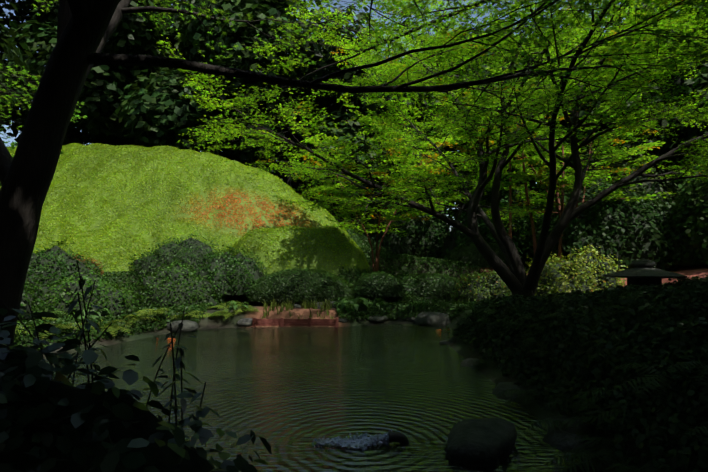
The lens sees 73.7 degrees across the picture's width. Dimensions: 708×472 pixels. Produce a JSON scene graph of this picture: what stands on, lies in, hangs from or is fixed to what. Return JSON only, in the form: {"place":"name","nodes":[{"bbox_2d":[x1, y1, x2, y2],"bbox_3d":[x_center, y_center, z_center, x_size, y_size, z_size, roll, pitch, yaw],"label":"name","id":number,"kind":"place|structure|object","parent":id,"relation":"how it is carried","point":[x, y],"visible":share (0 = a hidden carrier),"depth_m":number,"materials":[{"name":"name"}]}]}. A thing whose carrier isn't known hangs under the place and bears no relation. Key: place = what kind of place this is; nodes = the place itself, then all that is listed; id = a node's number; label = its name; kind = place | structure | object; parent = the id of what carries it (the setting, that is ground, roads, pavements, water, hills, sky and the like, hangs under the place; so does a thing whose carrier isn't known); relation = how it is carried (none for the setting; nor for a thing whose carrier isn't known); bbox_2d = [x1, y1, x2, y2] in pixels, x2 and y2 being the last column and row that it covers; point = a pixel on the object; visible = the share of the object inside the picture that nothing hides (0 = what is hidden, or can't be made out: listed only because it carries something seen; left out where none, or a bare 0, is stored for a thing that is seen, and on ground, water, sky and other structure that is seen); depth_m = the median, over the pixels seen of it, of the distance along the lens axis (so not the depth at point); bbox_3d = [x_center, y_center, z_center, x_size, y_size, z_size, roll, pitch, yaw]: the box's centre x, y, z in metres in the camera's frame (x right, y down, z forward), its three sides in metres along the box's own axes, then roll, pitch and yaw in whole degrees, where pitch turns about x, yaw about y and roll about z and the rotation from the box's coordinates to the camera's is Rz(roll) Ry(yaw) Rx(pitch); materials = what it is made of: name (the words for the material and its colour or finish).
{"place":"outdoors","nodes":[
{"label":"outdoors","id":0,"kind":"place"},
{"bbox_2d":[0,102,86,186],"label":"tree","id":1,"kind":"object","parent":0,"point":[62,152],"depth_m":15.02,"materials":[{"name":"green plant"}]},
{"bbox_2d":[41,324,603,471],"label":"pond water","id":2,"kind":"structure","parent":0,"point":[289,394],"depth_m":6.16,"materials":[{"name":"green liquid"}]},
{"bbox_2d":[320,430,392,448],"bbox_3d":[-0.086,1.879,4.400,0.910,0.123,0.388,0,-4,-1],"label":"spout splash froth","id":3,"kind":"object","parent":2,"relation":"on","point":[349,441],"visible":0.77,"depth_m":4.38,"materials":[{"name":"white liquid"}]},
{"bbox_2d":[312,433,388,451],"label":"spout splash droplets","id":4,"kind":"object","parent":3,"relation":"on","point":[379,440],"visible":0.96,"depth_m":4.37,"materials":[{"name":"blue liquid"}]},
{"bbox_2d":[388,431,408,445],"bbox_3d":[0.418,2.137,4.399,0.192,0.620,0.104,0,-4,-1],"label":"spout pipe elbow","id":5,"kind":"object","parent":2,"relation":"in","point":[401,438],"visible":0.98,"depth_m":4.38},
{"bbox_2d":[446,418,516,466],"bbox_3d":[1.162,1.882,4.322,0.592,0.329,0.920,-3,-4,38],"label":"foreground rock","id":6,"kind":"object","parent":2,"relation":"in","point":[486,442],"visible":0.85,"depth_m":4.06,"materials":[{"name":"stone"}]},
{"bbox_2d":[0,0,674,228],"label":"sky","id":7,"kind":"structure","parent":0,"point":[9,140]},
{"bbox_2d":[14,196,707,471],"bbox_3d":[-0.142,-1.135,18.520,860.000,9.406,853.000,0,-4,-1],"label":"terrain","id":8,"kind":"structure","parent":0,"point":[491,372],"depth_m":10.29,"materials":[{"name":"green plant"}]},
{"bbox_2d":[0,2,32,90],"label":"tree","id":9,"kind":"object","parent":8,"relation":"on","point":[12,33],"visible":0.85,"depth_m":11.50,"materials":[{"name":"green plant"}]},
{"bbox_2d":[17,276,47,321],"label":"bank shrub","id":10,"kind":"object","parent":8,"relation":"on","point":[40,302],"depth_m":9.63,"materials":[{"name":"green plant"}]},
{"bbox_2d":[0,0,104,80],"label":"tree","id":11,"kind":"object","parent":8,"relation":"on","point":[21,9],"depth_m":30.46,"materials":[{"name":"green plant"}]},
{"bbox_2d":[43,346,65,353],"bbox_3d":[-5.708,2.113,8.796,0.748,0.160,0.466,0,-4,-3],"label":"shore rock","id":12,"kind":"object","parent":8,"relation":"on","point":[55,352],"visible":0.12,"depth_m":8.67,"materials":[{"name":"stone"}]},
{"bbox_2d":[25,238,114,292],"bbox_3d":[-8.976,0.850,13.452,3.954,1.598,2.918,0,-4,-1],"label":"bank shrub","id":13,"kind":"object","parent":8,"relation":"on","point":[62,267],"depth_m":12.83,"materials":[{"name":"green plant"}]},
{"bbox_2d":[0,0,172,145],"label":"tree","id":14,"kind":"object","parent":8,"relation":"on","point":[45,15],"depth_m":28.95,"materials":[{"name":"green plant"}]},
{"bbox_2d":[29,268,144,319],"bbox_3d":[-6.653,1.402,11.620,3.010,1.243,2.299,0,-4,-1],"label":"bank shrub","id":15,"kind":"object","parent":8,"relation":"on","point":[99,286],"depth_m":11.09,"materials":[{"name":"green plant"}]},
{"bbox_2d":[72,254,103,274],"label":"shrub","id":16,"kind":"object","parent":8,"relation":"on","point":[102,272],"depth_m":15.98,"materials":[{"name":"green plant"}]},
{"bbox_2d":[0,260,221,451],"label":"leafy plant","id":17,"kind":"object","parent":8,"relation":"on","point":[108,334],"depth_m":2.97,"materials":[{"name":"green plant"}]},
{"bbox_2d":[14,271,226,350],"bbox_3d":[-8.537,1.206,8.755,9.060,1.912,16.068,0,-4,-1],"label":"bank groundcover","id":18,"kind":"object","parent":8,"relation":"on","point":[27,322],"visible":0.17,"depth_m":10.97,"materials":[{"name":"green plant"}]},
{"bbox_2d":[0,308,271,471],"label":"low shrub","id":19,"kind":"object","parent":8,"relation":"on","point":[81,431],"depth_m":2.00,"materials":[{"name":"green plant"}]},
{"bbox_2d":[2,0,282,147],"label":"tree","id":20,"kind":"object","parent":8,"relation":"on","point":[101,119],"depth_m":27.01,"materials":[{"name":"green plant"}]},
{"bbox_2d":[120,231,220,275],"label":"bank shrub","id":21,"kind":"object","parent":8,"relation":"on","point":[196,243],"depth_m":15.79,"materials":[{"name":"green plant"}]},
{"bbox_2d":[130,258,229,309],"bbox_3d":[-5.250,1.417,13.993,2.958,1.552,2.181,-2,-4,35],"label":"bank shrub","id":22,"kind":"object","parent":8,"relation":"on","point":[152,287],"depth_m":13.48,"materials":[{"name":"green plant"}]},
{"bbox_2d":[165,319,198,332],"bbox_3d":[-4.428,2.291,12.007,0.779,0.317,1.110,3,-5,-41],"label":"shore rock","id":23,"kind":"object","parent":8,"relation":"on","point":[189,326],"visible":0.58,"depth_m":11.64,"materials":[{"name":"stone"}]},
{"bbox_2d":[0,144,368,275],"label":"hill","id":24,"kind":"structure","parent":8,"relation":"on","point":[308,261],"depth_m":18.89,"materials":[{"name":"green plant"}]},
{"bbox_2d":[0,143,369,274],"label":"hill shrub leaves","id":25,"kind":"object","parent":24,"relation":"attached to","point":[137,240],"visible":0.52,"depth_m":19.28,"materials":[{"name":"green plant"}]},
{"bbox_2d":[151,0,223,151],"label":"tree","id":26,"kind":"object","parent":8,"relation":"on","point":[174,4],"depth_m":35.76,"materials":[{"name":"green plant"}]},
{"bbox_2d":[99,0,343,162],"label":"tree","id":27,"kind":"object","parent":8,"relation":"on","point":[165,108],"depth_m":24.44,"materials":[{"name":"green plant"}]},
{"bbox_2d":[64,296,384,321],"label":"hosta plants","id":28,"kind":"object","parent":8,"relation":"on","point":[364,301],"visible":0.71,"depth_m":13.41,"materials":[{"name":"green plant"}]},
{"bbox_2d":[190,245,268,295],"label":"bank shrub","id":29,"kind":"object","parent":8,"relation":"on","point":[218,256],"depth_m":14.86,"materials":[{"name":"green plant"}]},
{"bbox_2d":[236,318,251,325],"bbox_3d":[-2.948,2.349,12.922,0.471,0.215,0.677,-1,-4,11],"label":"shore rock","id":30,"kind":"object","parent":8,"relation":"on","point":[245,322],"visible":0.83,"depth_m":12.67,"materials":[{"name":"stone"}]},
{"bbox_2d":[184,56,371,192],"bbox_3d":[-5.401,-8.612,38.695,19.974,13.058,14.061,2,-4,-29],"label":"tree","id":31,"kind":"object","parent":8,"relation":"on","point":[282,177],"depth_m":37.87,"materials":[{"name":"green plant"}]},
{"bbox_2d":[252,318,338,326],"bbox_3d":[-1.584,2.567,13.242,2.320,0.640,1.050,0,-4,-1],"label":"wood plank edging","id":32,"kind":"object","parent":8,"relation":"on","point":[282,322],"visible":0.44,"depth_m":12.78,"materials":[{"name":"brown wood"}]},
{"bbox_2d":[238,268,358,301],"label":"hedge","id":33,"kind":"object","parent":8,"relation":"on","point":[346,289],"depth_m":14.69,"materials":[{"name":"green plant"}]},
{"bbox_2d":[261,298,335,318],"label":"grass tufts","id":34,"kind":"object","parent":8,"relation":"on","point":[324,305],"visible":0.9,"depth_m":13.55,"materials":[{"name":"green plant"}]},
{"bbox_2d":[201,0,442,208],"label":"tree","id":35,"kind":"object","parent":8,"relation":"on","point":[329,59],"depth_m":23.80,"materials":[{"name":"green plant"}]},
{"bbox_2d":[339,318,348,322],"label":"shore rock","id":36,"kind":"object","parent":8,"relation":"on","point":[343,320],"visible":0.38,"depth_m":13.08,"materials":[{"name":"stone"}]},
{"bbox_2d":[0,0,707,349],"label":"maple tree","id":37,"kind":"object","parent":8,"relation":"on","point":[86,29],"depth_m":3.76,"materials":[{"name":"green plant"}]},
{"bbox_2d":[15,291,707,471],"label":"ferns","id":38,"kind":"object","parent":8,"relation":"on","point":[615,461],"visible":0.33,"depth_m":4.53,"materials":[{"name":"green plant"}]},
{"bbox_2d":[278,51,467,271],"bbox_3d":[0.764,-1.804,16.971,7.070,6.957,6.921,0,-4,-1],"label":"maple","id":39,"kind":"object","parent":8,"relation":"on","point":[378,173],"depth_m":15.88,"materials":[{"name":"green plant"}]},
{"bbox_2d":[368,316,387,321],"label":"shore rock","id":40,"kind":"object","parent":8,"relation":"on","point":[378,318],"visible":0.94,"depth_m":13.38,"materials":[{"name":"stone"}]},
{"bbox_2d":[351,271,405,297],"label":"hedge","id":41,"kind":"object","parent":8,"relation":"on","point":[376,281],"depth_m":14.90,"materials":[{"name":"green plant"}]},
{"bbox_2d":[356,193,449,258],"bbox_3d":[2.538,-0.595,23.537,5.881,3.539,4.824,0,-4,-1],"label":"shrub","id":42,"kind":"object","parent":8,"relation":"on","point":[431,222],"depth_m":22.02,"materials":[{"name":"green plant"}]},
{"bbox_2d":[293,0,555,222],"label":"tree","id":43,"kind":"object","parent":8,"relation":"on","point":[364,106],"depth_m":23.60,"materials":[{"name":"green plant"}]},
{"bbox_2d":[395,273,458,300],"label":"hedge","id":44,"kind":"object","parent":8,"relation":"on","point":[421,275],"depth_m":16.08,"materials":[{"name":"green plant"}]},
{"bbox_2d":[414,312,450,325],"bbox_3d":[2.170,2.367,13.377,0.935,0.436,1.033,1,-4,-12],"label":"shore rock","id":45,"kind":"object","parent":8,"relation":"on","point":[431,319],"visible":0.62,"depth_m":12.98,"materials":[{"name":"stone"}]},
{"bbox_2d":[157,0,707,295],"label":"maple tree","id":46,"kind":"object","parent":8,"relation":"on","point":[567,64],"depth_m":9.32,"materials":[{"name":"green plant"}]},
{"bbox_2d":[440,340,453,344],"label":"bank rock","id":47,"kind":"object","parent":8,"relation":"on","point":[446,342],"visible":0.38,"depth_m":9.99,"materials":[{"name":"stone"}]},
{"bbox_2d":[354,18,550,251],"bbox_3d":[4.639,-3.556,21.364,9.470,9.772,8.644,0,-4,-1],"label":"maple","id":48,"kind":"object","parent":8,"relation":"on","point":[468,178],"depth_m":20.50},
{"bbox_2d":[460,358,479,367],"bbox_3d":[2.080,2.158,7.859,0.668,0.192,0.490,-2,-4,32],"label":"bank rock","id":49,"kind":"object","parent":8,"relation":"on","point":[466,364],"visible":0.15,"depth_m":7.82,"materials":[{"name":"stone"}]},
{"bbox_2d":[388,28,555,214],"bbox_3d":[7.477,-7.658,37.855,18.388,18.193,16.220,0,-4,-1],"label":"tree","id":50,"kind":"object","parent":8,"relation":"on","point":[417,58],"depth_m":36.89,"materials":[{"name":"green plant"}]},
{"bbox_2d":[449,269,511,301],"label":"yellow shrub","id":51,"kind":"object","parent":8,"relation":"on","point":[455,293],"depth_m":14.86,"materials":[{"name":"plant"}]},
{"bbox_2d":[429,178,554,270],"bbox_3d":[6.822,-0.681,21.271,6.913,4.461,4.921,0,-4,-1],"label":"tree","id":52,"kind":"object","parent":8,"relation":"on","point":[461,217],"depth_m":20.24,"materials":[{"name":"green plant"}]},
{"bbox_2d":[336,221,665,322],"bbox_3d":[4.156,0.819,18.598,9.474,3.853,10.775,0,-4,-1],"label":"shore groundcover","id":53,"kind":"object","parent":8,"relation":"on","point":[415,303],"visible":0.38,"depth_m":15.56,"materials":[{"name":"green plant"}]},
{"bbox_2d":[492,382,525,401],"bbox_3d":[2.066,2.043,6.099,0.537,0.212,0.807,0,-4,-6],"label":"bank rock","id":54,"kind":"object","parent":8,"relation":"on","point":[504,386],"visible":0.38,"depth_m":6.02,"materials":[{"name":"stone"}]},
{"bbox_2d":[507,144,563,269],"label":"tree trunks","id":55,"kind":"object","parent":8,"relation":"on","point":[561,207],"visible":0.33,"depth_m":17.00,"materials":[{"name":"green plant"}]},
{"bbox_2d":[399,0,675,229],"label":"tree","id":56,"kind":"object","parent":8,"relation":"on","point":[448,148],"depth_m":25.91,"materials":[{"name":"green plant"}]},
{"bbox_2d":[542,415,599,453],"bbox_3d":[2.208,1.946,4.628,0.646,0.280,0.976,-2,-4,32],"label":"bank rock","id":57,"kind":"object","parent":8,"relation":"on","point":[554,437],"visible":0.31,"depth_m":4.41,"materials":[{"name":"stone"}]},
{"bbox_2d":[466,16,679,226],"bbox_3d":[7.679,-2.384,16.859,7.515,7.540,8.009,0,-4,-1],"label":"maple","id":58,"kind":"object","parent":8,"relation":"on","point":[524,176],"depth_m":16.51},
{"bbox_2d":[524,244,627,295],"bbox_3d":[6.494,1.212,14.095,3.782,1.924,3.053,0,-4,-1],"label":"yellow shrub","id":59,"kind":"object","parent":8,"relation":"on","point":[571,264],"depth_m":13.24,"materials":[{"name":"plant"}]},
{"bbox_2d":[454,280,707,471],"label":"ground cover","id":60,"kind":"object","parent":8,"relation":"on","point":[634,297],"visible":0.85,"depth_m":5.08,"materials":[{"name":"green plant"}]},
{"bbox_2d":[558,10,642,138],"bbox_3d":[18.663,-7.988,33.973,15.058,17.605,18.864,0,-4,-1],"label":"tree","id":61,"kind":"object","parent":8,"relation":"on","point":[599,46],"depth_m":32.63,"materials":[{"name":"green plant"}]},
{"bbox_2d":[520,178,684,271],"bbox_3d":[9.546,-0.383,17.682,6.291,3.620,5.305,0,-4,-1],"label":"shrub","id":62,"kind":"object","parent":8,"relation":"on","point":[604,228],"depth_m":16.02,"materials":[{"name":"green plant"}]},
{"bbox_2d":[506,0,707,200],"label":"tree","id":63,"kind":"object","parent":8,"relation":"on","point":[670,144],"depth_m":21.18,"materials":[{"name":"green plant"}]},
{"bbox_2d":[542,136,680,226],"bbox_3d":[11.574,-1.950,21.087,6.950,5.921,5.952,0,-4,-1],"label":"tree","id":64,"kind":"object","parent":8,"relation":"on","point":[669,188],"depth_m":19.98,"materials":[{"name":"green plant"}]},
{"bbox_2d":[603,258,687,285],"bbox_3d":[4.879,0.883,7.934,1.210,1.030,1.210,0,-4,-1],"label":"stone lantern","id":65,"kind":"object","parent":8,"relation":"on","point":[643,272],"visible":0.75,"depth_m":7.76,"materials":[{"name":"stone"}]},
{"bbox_2d":[639,26,707,175],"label":"tree","id":66,"kind":"object","parent":8,"relation":"on","point":[704,81],"depth_m":21.07,"materials":[{"name":"green plant"}]},
{"bbox_2d":[651,143,707,266],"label":"shrub","id":67,"kind":"object","parent":8,"relation":"on","point":[685,206],"depth_m":15.06,"materials":[{"name":"green plant"}]},
{"bbox_2d":[656,274,707,286],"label":"mound shrub","id":68,"kind":"object","parent":8,"relation":"on","point":[683,280],"depth_m":7.52,"materials":[{"name":"plant"}]},
{"bbox_2d":[663,141,707,208],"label":"tree","id":69,"kind":"object","parent":8,"relation":"on","point":[677,182],"depth_m":19.92,"materials":[{"name":"green plant"}]},
{"bbox_2d":[223,0,707,123],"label":"maple tree","id":70,"kind":"object","parent":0,"point":[430,41],"depth_m":7.27,"materials":[{"name":"green plant"}]}
]}

